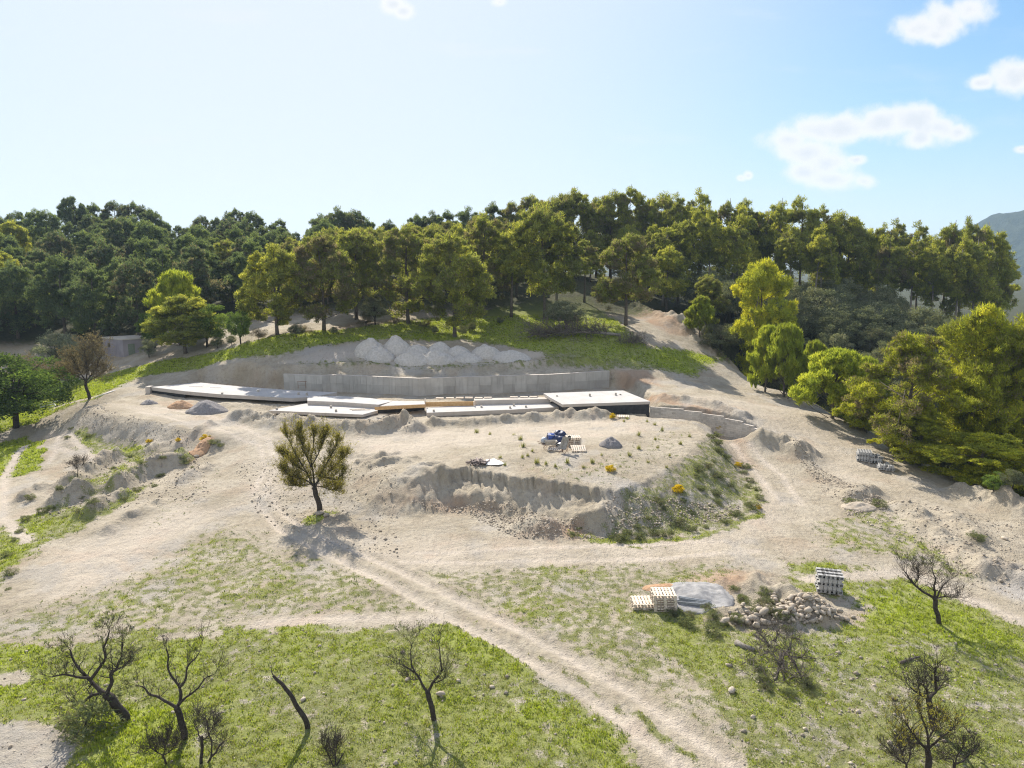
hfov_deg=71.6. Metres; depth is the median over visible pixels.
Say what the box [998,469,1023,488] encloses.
evergreen shrub
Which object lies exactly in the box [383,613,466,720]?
bare tree
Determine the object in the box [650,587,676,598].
pallet
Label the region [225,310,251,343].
tree
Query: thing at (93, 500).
scrub bush
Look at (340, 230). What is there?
pine tree
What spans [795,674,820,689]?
scrub bush
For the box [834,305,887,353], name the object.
holm oak
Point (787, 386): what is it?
evergreen shrub
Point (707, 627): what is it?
scrub bush
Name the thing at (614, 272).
holm oak
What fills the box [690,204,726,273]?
pine tree
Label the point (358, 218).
pine tree
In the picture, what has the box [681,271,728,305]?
holm oak
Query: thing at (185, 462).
scrub bush
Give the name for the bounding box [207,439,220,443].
scrub bush
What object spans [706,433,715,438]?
scrub bush
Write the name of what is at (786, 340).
pine tree
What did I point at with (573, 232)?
pine tree
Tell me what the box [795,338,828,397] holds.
pine tree
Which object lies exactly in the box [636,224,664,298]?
pine tree
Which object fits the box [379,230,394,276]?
pine tree
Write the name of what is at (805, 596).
stone
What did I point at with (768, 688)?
scrub bush
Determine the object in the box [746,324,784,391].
pine tree
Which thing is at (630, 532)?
scrub bush
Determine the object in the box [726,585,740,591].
scrub bush
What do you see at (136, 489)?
scrub bush
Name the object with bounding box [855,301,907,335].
holm oak
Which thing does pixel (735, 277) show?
holm oak
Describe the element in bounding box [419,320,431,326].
undergrowth bush
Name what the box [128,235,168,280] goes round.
pine tree
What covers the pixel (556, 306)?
bush
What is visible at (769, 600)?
scrub bush
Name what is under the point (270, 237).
pine tree
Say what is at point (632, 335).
brush heap
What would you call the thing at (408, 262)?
pine tree
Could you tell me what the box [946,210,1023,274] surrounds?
mountain
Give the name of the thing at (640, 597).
pallet
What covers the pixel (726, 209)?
pine tree
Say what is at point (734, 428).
block wall
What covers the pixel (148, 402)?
gravel heap
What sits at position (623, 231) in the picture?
pine tree
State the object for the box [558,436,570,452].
wheelbarrow
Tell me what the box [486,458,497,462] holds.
sheet
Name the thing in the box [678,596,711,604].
metal beam
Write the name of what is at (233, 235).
pine tree
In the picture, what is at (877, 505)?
scrub bush
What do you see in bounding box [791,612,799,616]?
stone
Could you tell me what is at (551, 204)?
pine tree
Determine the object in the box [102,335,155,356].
stone hut
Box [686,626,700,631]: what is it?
scrub bush
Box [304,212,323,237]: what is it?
pine tree
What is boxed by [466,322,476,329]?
undergrowth bush
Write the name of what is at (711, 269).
holm oak
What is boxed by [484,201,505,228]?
pine tree
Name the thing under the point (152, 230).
pine tree
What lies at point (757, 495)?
scrub bush
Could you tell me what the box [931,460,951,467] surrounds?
evergreen shrub
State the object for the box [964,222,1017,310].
pine tree
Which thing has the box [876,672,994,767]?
bare tree
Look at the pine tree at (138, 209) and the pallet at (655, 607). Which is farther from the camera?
the pine tree at (138, 209)
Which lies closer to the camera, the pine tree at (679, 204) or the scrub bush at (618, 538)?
the scrub bush at (618, 538)
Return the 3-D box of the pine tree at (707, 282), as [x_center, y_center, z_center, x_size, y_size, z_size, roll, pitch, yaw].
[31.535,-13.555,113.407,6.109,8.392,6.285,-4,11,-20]
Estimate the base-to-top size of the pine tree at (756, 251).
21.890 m
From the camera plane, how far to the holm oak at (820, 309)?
120.72 m
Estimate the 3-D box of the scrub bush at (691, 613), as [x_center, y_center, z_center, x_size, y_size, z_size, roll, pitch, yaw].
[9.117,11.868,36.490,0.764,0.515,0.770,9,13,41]
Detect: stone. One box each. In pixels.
[314,511,323,515]
[436,691,445,695]
[720,617,729,623]
[728,686,735,693]
[744,618,750,624]
[751,614,758,620]
[752,622,760,628]
[759,607,768,614]
[762,619,771,625]
[788,594,794,600]
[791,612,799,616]
[802,594,810,599]
[804,607,812,612]
[820,605,827,610]
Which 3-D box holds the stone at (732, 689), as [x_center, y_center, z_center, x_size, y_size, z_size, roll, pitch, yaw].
[9.246,12.884,29.896,0.282,0.248,0.488,6,12,32]
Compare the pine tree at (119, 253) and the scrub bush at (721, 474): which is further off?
the pine tree at (119, 253)
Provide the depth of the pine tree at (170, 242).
159.42 m
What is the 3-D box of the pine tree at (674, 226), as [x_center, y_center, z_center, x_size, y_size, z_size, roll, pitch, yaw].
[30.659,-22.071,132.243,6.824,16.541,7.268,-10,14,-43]
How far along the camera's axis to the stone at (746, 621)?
35.22 m
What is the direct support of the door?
in the stone hut
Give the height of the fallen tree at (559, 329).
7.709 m
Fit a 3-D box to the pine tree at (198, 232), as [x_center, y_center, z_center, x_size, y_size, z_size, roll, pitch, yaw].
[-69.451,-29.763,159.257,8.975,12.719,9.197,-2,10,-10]
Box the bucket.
[548,433,554,439]
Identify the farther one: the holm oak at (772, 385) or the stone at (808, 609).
the holm oak at (772, 385)
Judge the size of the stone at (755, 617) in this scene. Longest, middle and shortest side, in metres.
0.560 x 0.383 x 0.316 m
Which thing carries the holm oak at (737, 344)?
on the ground at (426, 457)
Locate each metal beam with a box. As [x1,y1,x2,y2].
[677,600,707,605]
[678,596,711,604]
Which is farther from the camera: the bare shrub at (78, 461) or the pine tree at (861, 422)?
the pine tree at (861, 422)
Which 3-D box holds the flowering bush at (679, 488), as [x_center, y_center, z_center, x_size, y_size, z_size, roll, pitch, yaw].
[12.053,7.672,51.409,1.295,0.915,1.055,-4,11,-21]
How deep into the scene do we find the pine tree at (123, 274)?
110.93 m
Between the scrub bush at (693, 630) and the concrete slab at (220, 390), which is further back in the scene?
the concrete slab at (220, 390)
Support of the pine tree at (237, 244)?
on the ground at (426, 457)
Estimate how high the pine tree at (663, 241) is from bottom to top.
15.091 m
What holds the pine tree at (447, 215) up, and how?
on the ground at (426, 457)
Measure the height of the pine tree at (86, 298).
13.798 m
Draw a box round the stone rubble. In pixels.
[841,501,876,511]
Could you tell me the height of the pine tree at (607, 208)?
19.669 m
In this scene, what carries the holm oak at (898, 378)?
on the ground at (426, 457)
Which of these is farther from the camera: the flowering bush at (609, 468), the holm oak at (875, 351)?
the holm oak at (875, 351)
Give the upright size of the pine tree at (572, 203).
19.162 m
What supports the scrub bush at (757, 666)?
on the ground at (426, 457)
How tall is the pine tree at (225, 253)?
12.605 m
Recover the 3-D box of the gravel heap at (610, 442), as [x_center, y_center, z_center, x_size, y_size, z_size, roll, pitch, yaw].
[8.183,4.912,58.886,2.000,1.104,1.800,0,10,0]
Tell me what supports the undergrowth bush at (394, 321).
on the ground at (426, 457)
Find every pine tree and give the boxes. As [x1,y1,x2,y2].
[0,220,33,258]
[0,233,23,255]
[0,244,31,264]
[0,251,19,319]
[0,259,43,338]
[2,210,27,224]
[10,218,34,249]
[15,274,45,327]
[19,207,50,228]
[19,247,58,291]
[22,252,99,338]
[26,208,71,245]
[30,233,60,251]
[31,240,67,275]
[32,229,77,263]
[54,264,127,339]
[55,195,92,226]
[55,255,101,311]
[59,221,83,254]
[66,230,96,260]
[77,213,107,245]
[83,237,125,301]
[85,202,110,230]
[85,228,105,244]
[86,223,104,233]
[87,234,109,270]
[90,216,134,257]
[97,243,131,284]
[97,257,129,314]
[99,200,128,229]
[99,318,117,336]
[100,256,160,335]
[110,216,142,257]
[117,200,150,225]
[123,220,179,258]
[125,214,149,240]
[125,269,158,318]
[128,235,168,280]
[139,207,170,235]
[140,294,226,353]
[142,269,203,344]
[144,245,178,294]
[149,227,175,250]
[152,238,171,262]
[154,218,175,238]
[169,232,213,262]
[171,242,228,304]
[172,225,184,239]
[174,227,189,243]
[184,224,219,251]
[186,249,230,300]
[190,214,213,236]
[191,240,215,257]
[203,231,223,242]
[207,238,235,302]
[208,216,220,235]
[214,216,240,241]
[221,207,247,223]
[221,236,265,293]
[222,223,253,273]
[223,237,267,309]
[233,242,307,334]
[234,218,258,237]
[243,210,267,233]
[246,231,270,253]
[256,225,274,241]
[263,229,280,244]
[265,237,313,290]
[267,222,276,231]
[270,218,290,232]
[272,231,291,257]
[273,227,288,239]
[274,231,297,243]
[280,230,361,330]
[291,231,301,241]
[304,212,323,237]
[305,217,336,236]
[313,226,338,303]
[321,205,354,230]
[322,228,387,319]
[333,226,347,243]
[340,208,368,230]
[348,227,384,299]
[358,217,375,230]
[362,226,380,241]
[366,242,384,291]
[367,222,443,323]
[373,226,387,255]
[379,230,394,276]
[380,219,396,230]
[391,245,417,284]
[397,221,422,267]
[407,214,426,228]
[411,232,496,336]
[419,209,440,228]
[422,224,446,238]
[430,232,452,267]
[435,209,455,228]
[435,224,446,234]
[441,220,455,230]
[446,222,470,264]
[451,205,477,228]
[459,210,516,315]
[469,236,491,295]
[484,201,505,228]
[484,219,535,316]
[492,221,513,253]
[501,200,522,226]
[505,240,531,296]
[507,202,584,318]
[512,193,542,241]
[530,195,577,272]
[535,211,591,301]
[551,187,603,276]
[563,238,606,302]
[575,197,617,277]
[578,229,606,281]
[590,189,635,278]
[590,231,664,325]
[607,184,648,239]
[615,224,642,280]
[630,191,657,242]
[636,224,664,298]
[642,191,680,297]
[647,225,696,306]
[648,244,692,311]
[658,192,693,303]
[663,221,690,306]
[675,187,712,272]
[676,207,714,309]
[682,295,720,336]
[688,274,731,322]
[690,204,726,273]
[709,212,758,322]
[711,198,748,270]
[723,203,761,274]
[728,256,799,385]
[730,210,795,278]
[737,197,772,271]
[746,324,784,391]
[752,198,803,262]
[764,321,812,397]
[771,221,808,290]
[773,195,823,285]
[787,346,878,418]
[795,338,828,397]
[798,208,869,287]
[800,222,841,301]
[806,203,845,288]
[808,219,885,292]
[830,329,982,458]
[836,354,890,417]
[843,391,892,432]
[844,228,901,293]
[864,235,912,292]
[865,409,965,464]
[871,221,899,289]
[882,218,909,297]
[893,236,931,310]
[899,219,934,308]
[900,301,1023,469]
[909,234,954,313]
[918,220,972,309]
[921,231,989,324]
[929,215,995,318]
[929,311,1023,496]
[938,240,1013,318]
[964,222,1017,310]
[980,249,1021,314]
[989,231,1017,307]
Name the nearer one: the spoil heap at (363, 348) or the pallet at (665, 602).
the pallet at (665, 602)
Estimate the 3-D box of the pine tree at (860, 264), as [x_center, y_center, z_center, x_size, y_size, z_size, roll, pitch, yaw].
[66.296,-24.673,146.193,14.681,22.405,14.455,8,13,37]
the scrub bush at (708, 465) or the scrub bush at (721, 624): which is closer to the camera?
the scrub bush at (721, 624)
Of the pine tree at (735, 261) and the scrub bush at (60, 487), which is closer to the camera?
the scrub bush at (60, 487)
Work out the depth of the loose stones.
48.29 m
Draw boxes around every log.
[734,639,754,650]
[899,656,919,663]
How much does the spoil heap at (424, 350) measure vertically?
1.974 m
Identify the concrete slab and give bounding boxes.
[145,382,336,401]
[268,403,377,416]
[307,396,391,407]
[375,401,424,412]
[426,401,558,416]
[543,390,649,416]
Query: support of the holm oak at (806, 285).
on the ground at (426, 457)
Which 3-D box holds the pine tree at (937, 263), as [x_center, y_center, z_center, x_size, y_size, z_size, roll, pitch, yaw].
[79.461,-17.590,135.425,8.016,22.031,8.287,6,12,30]
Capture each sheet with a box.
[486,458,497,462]
[486,461,503,464]
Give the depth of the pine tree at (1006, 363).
64.04 m
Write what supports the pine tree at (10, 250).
on the ground at (426, 457)
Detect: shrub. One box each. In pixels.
[65,453,90,476]
[130,711,192,764]
[137,337,156,356]
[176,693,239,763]
[311,718,351,766]
[780,382,792,393]
[875,718,937,767]
[924,720,996,767]
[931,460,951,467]
[981,471,1005,491]
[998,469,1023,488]
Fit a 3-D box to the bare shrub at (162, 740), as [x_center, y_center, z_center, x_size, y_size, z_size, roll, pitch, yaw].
[-12.502,12.980,25.881,2.284,2.246,2.603,0,10,0]
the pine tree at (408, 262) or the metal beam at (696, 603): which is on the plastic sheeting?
the metal beam at (696, 603)
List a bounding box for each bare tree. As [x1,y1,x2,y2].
[14,606,148,722]
[52,328,120,399]
[112,619,245,739]
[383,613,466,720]
[875,640,958,730]
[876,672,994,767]
[884,541,979,624]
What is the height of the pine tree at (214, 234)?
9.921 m
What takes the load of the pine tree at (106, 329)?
on the ground at (426, 457)
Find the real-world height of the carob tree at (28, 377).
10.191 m
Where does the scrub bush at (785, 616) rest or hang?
on the ground at (426, 457)
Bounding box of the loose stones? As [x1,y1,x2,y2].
[0,406,1023,767]
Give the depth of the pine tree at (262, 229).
170.49 m
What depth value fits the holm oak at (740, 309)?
122.52 m
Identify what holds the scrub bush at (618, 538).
on the ground at (426, 457)
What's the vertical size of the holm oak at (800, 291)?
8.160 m
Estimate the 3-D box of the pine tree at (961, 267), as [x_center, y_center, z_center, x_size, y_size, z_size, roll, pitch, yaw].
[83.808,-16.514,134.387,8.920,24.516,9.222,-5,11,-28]
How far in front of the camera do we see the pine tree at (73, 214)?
178.43 m
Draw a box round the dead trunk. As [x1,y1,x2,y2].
[269,661,310,728]
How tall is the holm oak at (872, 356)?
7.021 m
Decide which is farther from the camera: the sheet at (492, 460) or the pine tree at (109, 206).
the pine tree at (109, 206)
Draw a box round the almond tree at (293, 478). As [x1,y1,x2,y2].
[265,413,355,510]
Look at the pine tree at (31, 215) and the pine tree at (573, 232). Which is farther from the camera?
the pine tree at (31, 215)
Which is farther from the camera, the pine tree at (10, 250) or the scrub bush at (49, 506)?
the pine tree at (10, 250)
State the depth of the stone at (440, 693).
29.64 m
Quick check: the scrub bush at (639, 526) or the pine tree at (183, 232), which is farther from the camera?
the pine tree at (183, 232)
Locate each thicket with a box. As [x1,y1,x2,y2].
[5,352,56,383]
[35,356,81,390]
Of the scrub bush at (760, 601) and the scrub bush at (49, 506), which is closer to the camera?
the scrub bush at (760, 601)
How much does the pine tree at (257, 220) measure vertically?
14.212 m
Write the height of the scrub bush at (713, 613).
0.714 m
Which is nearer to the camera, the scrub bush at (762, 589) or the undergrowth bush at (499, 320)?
the scrub bush at (762, 589)
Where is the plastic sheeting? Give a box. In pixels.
[671,582,734,613]
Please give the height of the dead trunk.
2.777 m
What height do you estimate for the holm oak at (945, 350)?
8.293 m
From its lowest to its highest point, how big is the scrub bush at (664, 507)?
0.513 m
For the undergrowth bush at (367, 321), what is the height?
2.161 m
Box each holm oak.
[608,269,622,277]
[679,268,703,297]
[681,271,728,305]
[704,265,719,273]
[712,278,741,325]
[723,271,740,317]
[727,274,771,316]
[729,317,757,355]
[738,299,799,325]
[767,376,794,390]
[769,280,808,318]
[776,297,814,335]
[791,290,813,304]
[793,282,813,292]
[794,338,809,358]
[794,382,827,402]
[795,287,850,331]
[806,310,855,347]
[807,284,860,324]
[815,332,855,350]
[817,277,865,302]
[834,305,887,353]
[843,292,874,309]
[851,301,880,318]
[855,282,909,317]
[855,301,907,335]
[856,325,898,357]
[856,350,886,379]
[871,341,900,361]
[886,380,900,406]
[887,354,909,383]
[890,320,933,339]
[891,309,935,333]
[892,305,962,350]
[935,333,972,359]
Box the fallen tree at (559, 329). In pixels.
[512,303,620,344]
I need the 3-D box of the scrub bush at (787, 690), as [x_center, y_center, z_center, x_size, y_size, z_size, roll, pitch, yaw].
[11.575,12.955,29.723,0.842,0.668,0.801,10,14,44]
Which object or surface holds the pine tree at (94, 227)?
on the ground at (426, 457)
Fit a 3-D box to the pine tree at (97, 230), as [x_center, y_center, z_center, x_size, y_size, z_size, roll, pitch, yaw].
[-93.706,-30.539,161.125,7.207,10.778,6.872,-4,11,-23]
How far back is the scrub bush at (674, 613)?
36.41 m
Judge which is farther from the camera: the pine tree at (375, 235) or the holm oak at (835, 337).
the pine tree at (375, 235)
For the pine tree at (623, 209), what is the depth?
144.44 m
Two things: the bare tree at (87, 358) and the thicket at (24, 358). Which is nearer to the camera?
the bare tree at (87, 358)
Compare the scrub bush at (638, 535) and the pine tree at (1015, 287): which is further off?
the pine tree at (1015, 287)
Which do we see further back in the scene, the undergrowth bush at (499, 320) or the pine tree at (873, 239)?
the pine tree at (873, 239)
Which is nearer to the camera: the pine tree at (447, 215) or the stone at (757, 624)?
the stone at (757, 624)
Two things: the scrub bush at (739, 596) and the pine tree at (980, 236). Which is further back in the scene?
the pine tree at (980, 236)
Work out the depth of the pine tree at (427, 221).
162.27 m
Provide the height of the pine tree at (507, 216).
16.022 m
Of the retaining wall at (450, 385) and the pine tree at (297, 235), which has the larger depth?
the pine tree at (297, 235)
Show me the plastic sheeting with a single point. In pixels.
(718, 595)
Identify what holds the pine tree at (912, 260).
on the ground at (426, 457)
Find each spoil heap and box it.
[354,338,383,357]
[364,346,394,362]
[383,335,409,356]
[394,351,426,365]
[407,344,429,354]
[425,349,454,364]
[428,341,449,352]
[447,346,470,356]
[453,353,482,362]
[471,344,499,358]
[491,350,531,362]
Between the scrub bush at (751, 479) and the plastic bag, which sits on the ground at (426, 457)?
the scrub bush at (751, 479)
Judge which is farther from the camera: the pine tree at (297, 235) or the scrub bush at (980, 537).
the pine tree at (297, 235)
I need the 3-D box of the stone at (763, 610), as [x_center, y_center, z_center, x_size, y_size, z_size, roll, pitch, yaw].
[12.632,11.411,35.647,0.589,0.271,0.325,-33,36,-14]
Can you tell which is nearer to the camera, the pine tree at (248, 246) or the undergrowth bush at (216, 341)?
the undergrowth bush at (216, 341)
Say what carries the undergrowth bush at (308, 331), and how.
on the ground at (426, 457)
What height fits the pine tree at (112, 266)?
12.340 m
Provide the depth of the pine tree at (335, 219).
158.88 m
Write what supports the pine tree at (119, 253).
on the ground at (426, 457)
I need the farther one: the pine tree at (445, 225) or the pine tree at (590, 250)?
the pine tree at (445, 225)
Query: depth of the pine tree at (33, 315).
124.23 m
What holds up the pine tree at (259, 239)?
on the ground at (426, 457)
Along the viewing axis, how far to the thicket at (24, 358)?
95.42 m
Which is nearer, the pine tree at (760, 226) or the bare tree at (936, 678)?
the bare tree at (936, 678)
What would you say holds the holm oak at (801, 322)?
on the ground at (426, 457)
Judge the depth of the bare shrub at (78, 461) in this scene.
60.40 m
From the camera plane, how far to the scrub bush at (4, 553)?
45.98 m
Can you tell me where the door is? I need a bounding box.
[128,344,134,354]
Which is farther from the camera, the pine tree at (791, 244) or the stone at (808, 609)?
the pine tree at (791, 244)
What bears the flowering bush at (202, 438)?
on the ground at (426, 457)
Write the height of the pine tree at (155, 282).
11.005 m
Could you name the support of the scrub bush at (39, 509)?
on the ground at (426, 457)
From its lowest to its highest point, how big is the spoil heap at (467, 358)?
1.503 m
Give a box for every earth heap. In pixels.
[167,400,192,408]
[189,437,210,456]
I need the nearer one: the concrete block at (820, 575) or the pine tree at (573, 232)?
the concrete block at (820, 575)
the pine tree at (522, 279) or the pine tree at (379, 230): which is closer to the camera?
the pine tree at (522, 279)
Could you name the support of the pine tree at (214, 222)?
on the ground at (426, 457)
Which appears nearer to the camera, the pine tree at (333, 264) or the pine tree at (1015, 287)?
the pine tree at (333, 264)
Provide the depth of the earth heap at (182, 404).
77.86 m
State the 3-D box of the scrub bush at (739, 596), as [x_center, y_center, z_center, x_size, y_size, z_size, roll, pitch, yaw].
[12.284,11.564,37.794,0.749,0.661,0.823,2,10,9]
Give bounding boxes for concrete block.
[816,587,824,592]
[817,580,825,585]
[818,573,825,578]
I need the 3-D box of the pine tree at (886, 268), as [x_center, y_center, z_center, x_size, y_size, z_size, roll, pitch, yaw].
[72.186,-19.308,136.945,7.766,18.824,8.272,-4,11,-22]
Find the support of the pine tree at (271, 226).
on the ground at (426, 457)
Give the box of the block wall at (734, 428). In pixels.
[650,407,756,437]
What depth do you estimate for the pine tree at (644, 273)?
103.30 m
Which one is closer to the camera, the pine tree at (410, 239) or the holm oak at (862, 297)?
the pine tree at (410, 239)
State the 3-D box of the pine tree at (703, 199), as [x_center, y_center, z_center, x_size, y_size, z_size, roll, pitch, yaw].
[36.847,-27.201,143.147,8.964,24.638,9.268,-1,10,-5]
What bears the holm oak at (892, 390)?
on the ground at (426, 457)
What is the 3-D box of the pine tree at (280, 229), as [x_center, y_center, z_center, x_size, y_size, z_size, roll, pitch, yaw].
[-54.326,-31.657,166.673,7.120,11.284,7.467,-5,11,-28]
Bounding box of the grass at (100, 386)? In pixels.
[0,314,1023,767]
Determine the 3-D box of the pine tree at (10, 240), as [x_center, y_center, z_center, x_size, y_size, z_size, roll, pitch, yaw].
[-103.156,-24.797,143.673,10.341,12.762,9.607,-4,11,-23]
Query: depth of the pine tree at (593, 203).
147.38 m
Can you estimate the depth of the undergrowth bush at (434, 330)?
102.02 m
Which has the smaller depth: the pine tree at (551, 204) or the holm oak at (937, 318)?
the holm oak at (937, 318)
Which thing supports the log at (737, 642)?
on the ground at (426, 457)
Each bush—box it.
[0,551,14,558]
[1,567,19,576]
[14,527,24,532]
[20,515,31,521]
[23,493,36,500]
[36,507,48,514]
[46,504,55,509]
[51,687,127,744]
[55,484,65,489]
[83,497,99,503]
[131,487,141,491]
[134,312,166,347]
[135,459,147,464]
[180,459,191,463]
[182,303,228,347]
[199,434,210,440]
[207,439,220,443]
[209,336,223,347]
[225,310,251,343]
[226,335,236,344]
[249,328,267,338]
[287,323,305,336]
[300,325,314,333]
[328,327,336,332]
[356,315,372,326]
[359,296,389,324]
[387,316,399,324]
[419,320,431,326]
[432,327,438,332]
[457,325,468,333]
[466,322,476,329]
[496,317,503,322]
[542,300,587,324]
[568,530,579,537]
[605,465,615,471]
[608,533,629,543]
[619,531,630,538]
[622,529,633,534]
[632,523,644,528]
[632,531,646,540]
[648,528,659,536]
[651,497,666,505]
[658,505,669,509]
[660,529,670,535]
[664,607,681,617]
[668,516,687,526]
[670,484,684,492]
[675,612,696,627]
[681,610,696,617]
[685,525,697,530]
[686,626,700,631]
[693,463,707,471]
[699,323,744,350]
[700,602,715,609]
[702,608,722,619]
[703,462,713,467]
[703,622,722,638]
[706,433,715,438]
[710,438,724,444]
[710,489,722,495]
[712,446,725,452]
[712,498,723,503]
[714,471,728,477]
[714,621,728,629]
[719,518,731,524]
[721,608,837,691]
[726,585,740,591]
[729,510,743,516]
[730,612,744,623]
[736,594,749,603]
[740,462,752,468]
[744,500,761,509]
[745,477,755,482]
[745,597,774,612]
[751,664,765,670]
[753,673,770,681]
[754,585,773,597]
[755,493,764,499]
[756,681,775,693]
[759,591,780,605]
[767,608,784,616]
[776,611,794,621]
[778,686,797,697]
[780,624,794,632]
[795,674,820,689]
[805,691,818,697]
[842,497,861,503]
[871,498,887,508]
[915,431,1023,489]
[965,530,987,542]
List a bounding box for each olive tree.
[26,328,80,365]
[59,341,99,365]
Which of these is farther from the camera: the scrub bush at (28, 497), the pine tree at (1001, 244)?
the pine tree at (1001, 244)
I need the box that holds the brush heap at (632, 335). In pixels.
[616,330,648,345]
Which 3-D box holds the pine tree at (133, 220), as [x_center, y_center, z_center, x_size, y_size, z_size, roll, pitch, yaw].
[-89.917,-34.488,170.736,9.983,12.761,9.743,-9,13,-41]
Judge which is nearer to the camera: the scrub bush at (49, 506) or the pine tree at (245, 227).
the scrub bush at (49, 506)
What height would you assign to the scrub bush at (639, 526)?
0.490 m
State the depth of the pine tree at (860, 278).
144.19 m
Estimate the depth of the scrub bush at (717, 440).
62.28 m
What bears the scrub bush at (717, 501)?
on the ground at (426, 457)
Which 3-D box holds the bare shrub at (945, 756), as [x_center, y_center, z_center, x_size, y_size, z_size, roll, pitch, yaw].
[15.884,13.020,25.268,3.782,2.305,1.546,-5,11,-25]
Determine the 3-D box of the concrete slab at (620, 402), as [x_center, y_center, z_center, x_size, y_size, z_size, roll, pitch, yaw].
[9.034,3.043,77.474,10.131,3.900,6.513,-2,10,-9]
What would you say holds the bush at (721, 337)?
on the ground at (426, 457)
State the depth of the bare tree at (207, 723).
25.59 m
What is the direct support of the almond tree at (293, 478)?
on the ground at (426, 457)
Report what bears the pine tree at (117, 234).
on the ground at (426, 457)
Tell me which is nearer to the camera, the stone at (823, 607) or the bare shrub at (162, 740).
the bare shrub at (162, 740)
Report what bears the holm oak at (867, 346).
on the ground at (426, 457)
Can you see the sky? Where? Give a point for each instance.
(292, 111)
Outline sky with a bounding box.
[0,0,1023,266]
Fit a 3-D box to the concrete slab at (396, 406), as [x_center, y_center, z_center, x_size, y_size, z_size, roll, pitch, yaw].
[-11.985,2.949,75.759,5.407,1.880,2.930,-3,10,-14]
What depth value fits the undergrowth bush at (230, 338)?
98.17 m
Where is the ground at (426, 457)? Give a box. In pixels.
[0,267,1023,767]
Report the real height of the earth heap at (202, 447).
1.569 m
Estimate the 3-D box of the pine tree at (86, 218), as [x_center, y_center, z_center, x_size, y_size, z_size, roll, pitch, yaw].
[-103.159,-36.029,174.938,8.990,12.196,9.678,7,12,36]
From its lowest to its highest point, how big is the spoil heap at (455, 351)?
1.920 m
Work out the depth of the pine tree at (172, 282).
103.10 m
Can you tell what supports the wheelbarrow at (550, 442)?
on the ground at (426, 457)
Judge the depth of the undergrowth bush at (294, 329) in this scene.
97.02 m
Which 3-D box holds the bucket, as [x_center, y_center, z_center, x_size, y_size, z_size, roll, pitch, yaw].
[3.359,4.621,60.586,0.630,0.720,0.630,0,10,0]
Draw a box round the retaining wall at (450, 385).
[283,371,609,395]
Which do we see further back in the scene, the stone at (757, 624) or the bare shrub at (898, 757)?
the stone at (757, 624)
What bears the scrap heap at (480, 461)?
on the ground at (426, 457)
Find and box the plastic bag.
[557,430,565,435]
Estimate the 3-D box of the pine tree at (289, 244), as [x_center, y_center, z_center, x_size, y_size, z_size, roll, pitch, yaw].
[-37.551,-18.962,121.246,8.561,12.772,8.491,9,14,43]
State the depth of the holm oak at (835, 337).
111.59 m
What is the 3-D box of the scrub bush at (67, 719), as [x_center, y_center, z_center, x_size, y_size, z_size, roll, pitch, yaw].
[-16.531,13.208,27.900,2.902,2.112,3.053,4,11,23]
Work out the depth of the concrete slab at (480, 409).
75.38 m
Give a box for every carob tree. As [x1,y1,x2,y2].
[0,351,81,428]
[0,369,6,402]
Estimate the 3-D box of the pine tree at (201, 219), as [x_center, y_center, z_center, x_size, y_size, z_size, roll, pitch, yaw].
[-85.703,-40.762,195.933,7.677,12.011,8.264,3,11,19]
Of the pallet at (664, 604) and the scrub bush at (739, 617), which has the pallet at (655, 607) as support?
the pallet at (664, 604)
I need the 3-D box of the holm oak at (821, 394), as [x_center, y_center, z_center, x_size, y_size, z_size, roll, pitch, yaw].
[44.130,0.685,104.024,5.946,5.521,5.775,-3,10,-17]
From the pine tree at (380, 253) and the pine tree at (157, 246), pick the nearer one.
the pine tree at (380, 253)
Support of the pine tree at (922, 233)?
on the ground at (426, 457)
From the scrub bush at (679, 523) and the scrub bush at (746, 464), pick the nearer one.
the scrub bush at (679, 523)
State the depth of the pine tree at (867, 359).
78.01 m
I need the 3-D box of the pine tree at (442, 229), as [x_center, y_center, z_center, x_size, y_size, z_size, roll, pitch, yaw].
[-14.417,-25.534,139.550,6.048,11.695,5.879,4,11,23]
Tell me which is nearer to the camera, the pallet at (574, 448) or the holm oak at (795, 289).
the pallet at (574, 448)
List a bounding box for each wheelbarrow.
[538,440,559,447]
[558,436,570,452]
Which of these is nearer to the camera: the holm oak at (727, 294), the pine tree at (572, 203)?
the holm oak at (727, 294)
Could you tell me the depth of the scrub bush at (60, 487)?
55.19 m
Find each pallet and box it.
[547,446,561,451]
[565,435,580,439]
[570,445,586,451]
[630,595,653,606]
[630,599,653,609]
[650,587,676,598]
[650,590,676,600]
[650,593,676,603]
[650,596,676,605]
[650,598,676,608]
[651,601,676,611]
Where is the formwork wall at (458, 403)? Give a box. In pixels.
[425,399,473,407]
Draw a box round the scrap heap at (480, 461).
[465,457,490,465]
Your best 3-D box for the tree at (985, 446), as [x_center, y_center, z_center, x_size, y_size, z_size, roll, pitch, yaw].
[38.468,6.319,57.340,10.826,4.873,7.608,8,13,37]
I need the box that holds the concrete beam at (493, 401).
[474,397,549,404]
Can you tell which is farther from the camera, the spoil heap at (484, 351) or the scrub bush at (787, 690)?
the spoil heap at (484, 351)
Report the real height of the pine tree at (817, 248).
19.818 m
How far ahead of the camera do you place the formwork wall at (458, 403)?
76.54 m
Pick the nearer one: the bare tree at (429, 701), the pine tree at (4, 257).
the bare tree at (429, 701)
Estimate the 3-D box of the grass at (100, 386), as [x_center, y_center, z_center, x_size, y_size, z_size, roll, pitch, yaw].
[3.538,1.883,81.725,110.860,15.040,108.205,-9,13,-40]
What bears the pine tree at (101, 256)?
on the ground at (426, 457)
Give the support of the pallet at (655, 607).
on the pallet at (658, 610)
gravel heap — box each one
[140,399,157,404]
[185,400,227,414]
[599,436,621,447]
[642,583,672,590]
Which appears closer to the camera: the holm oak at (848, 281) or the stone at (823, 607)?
the stone at (823, 607)

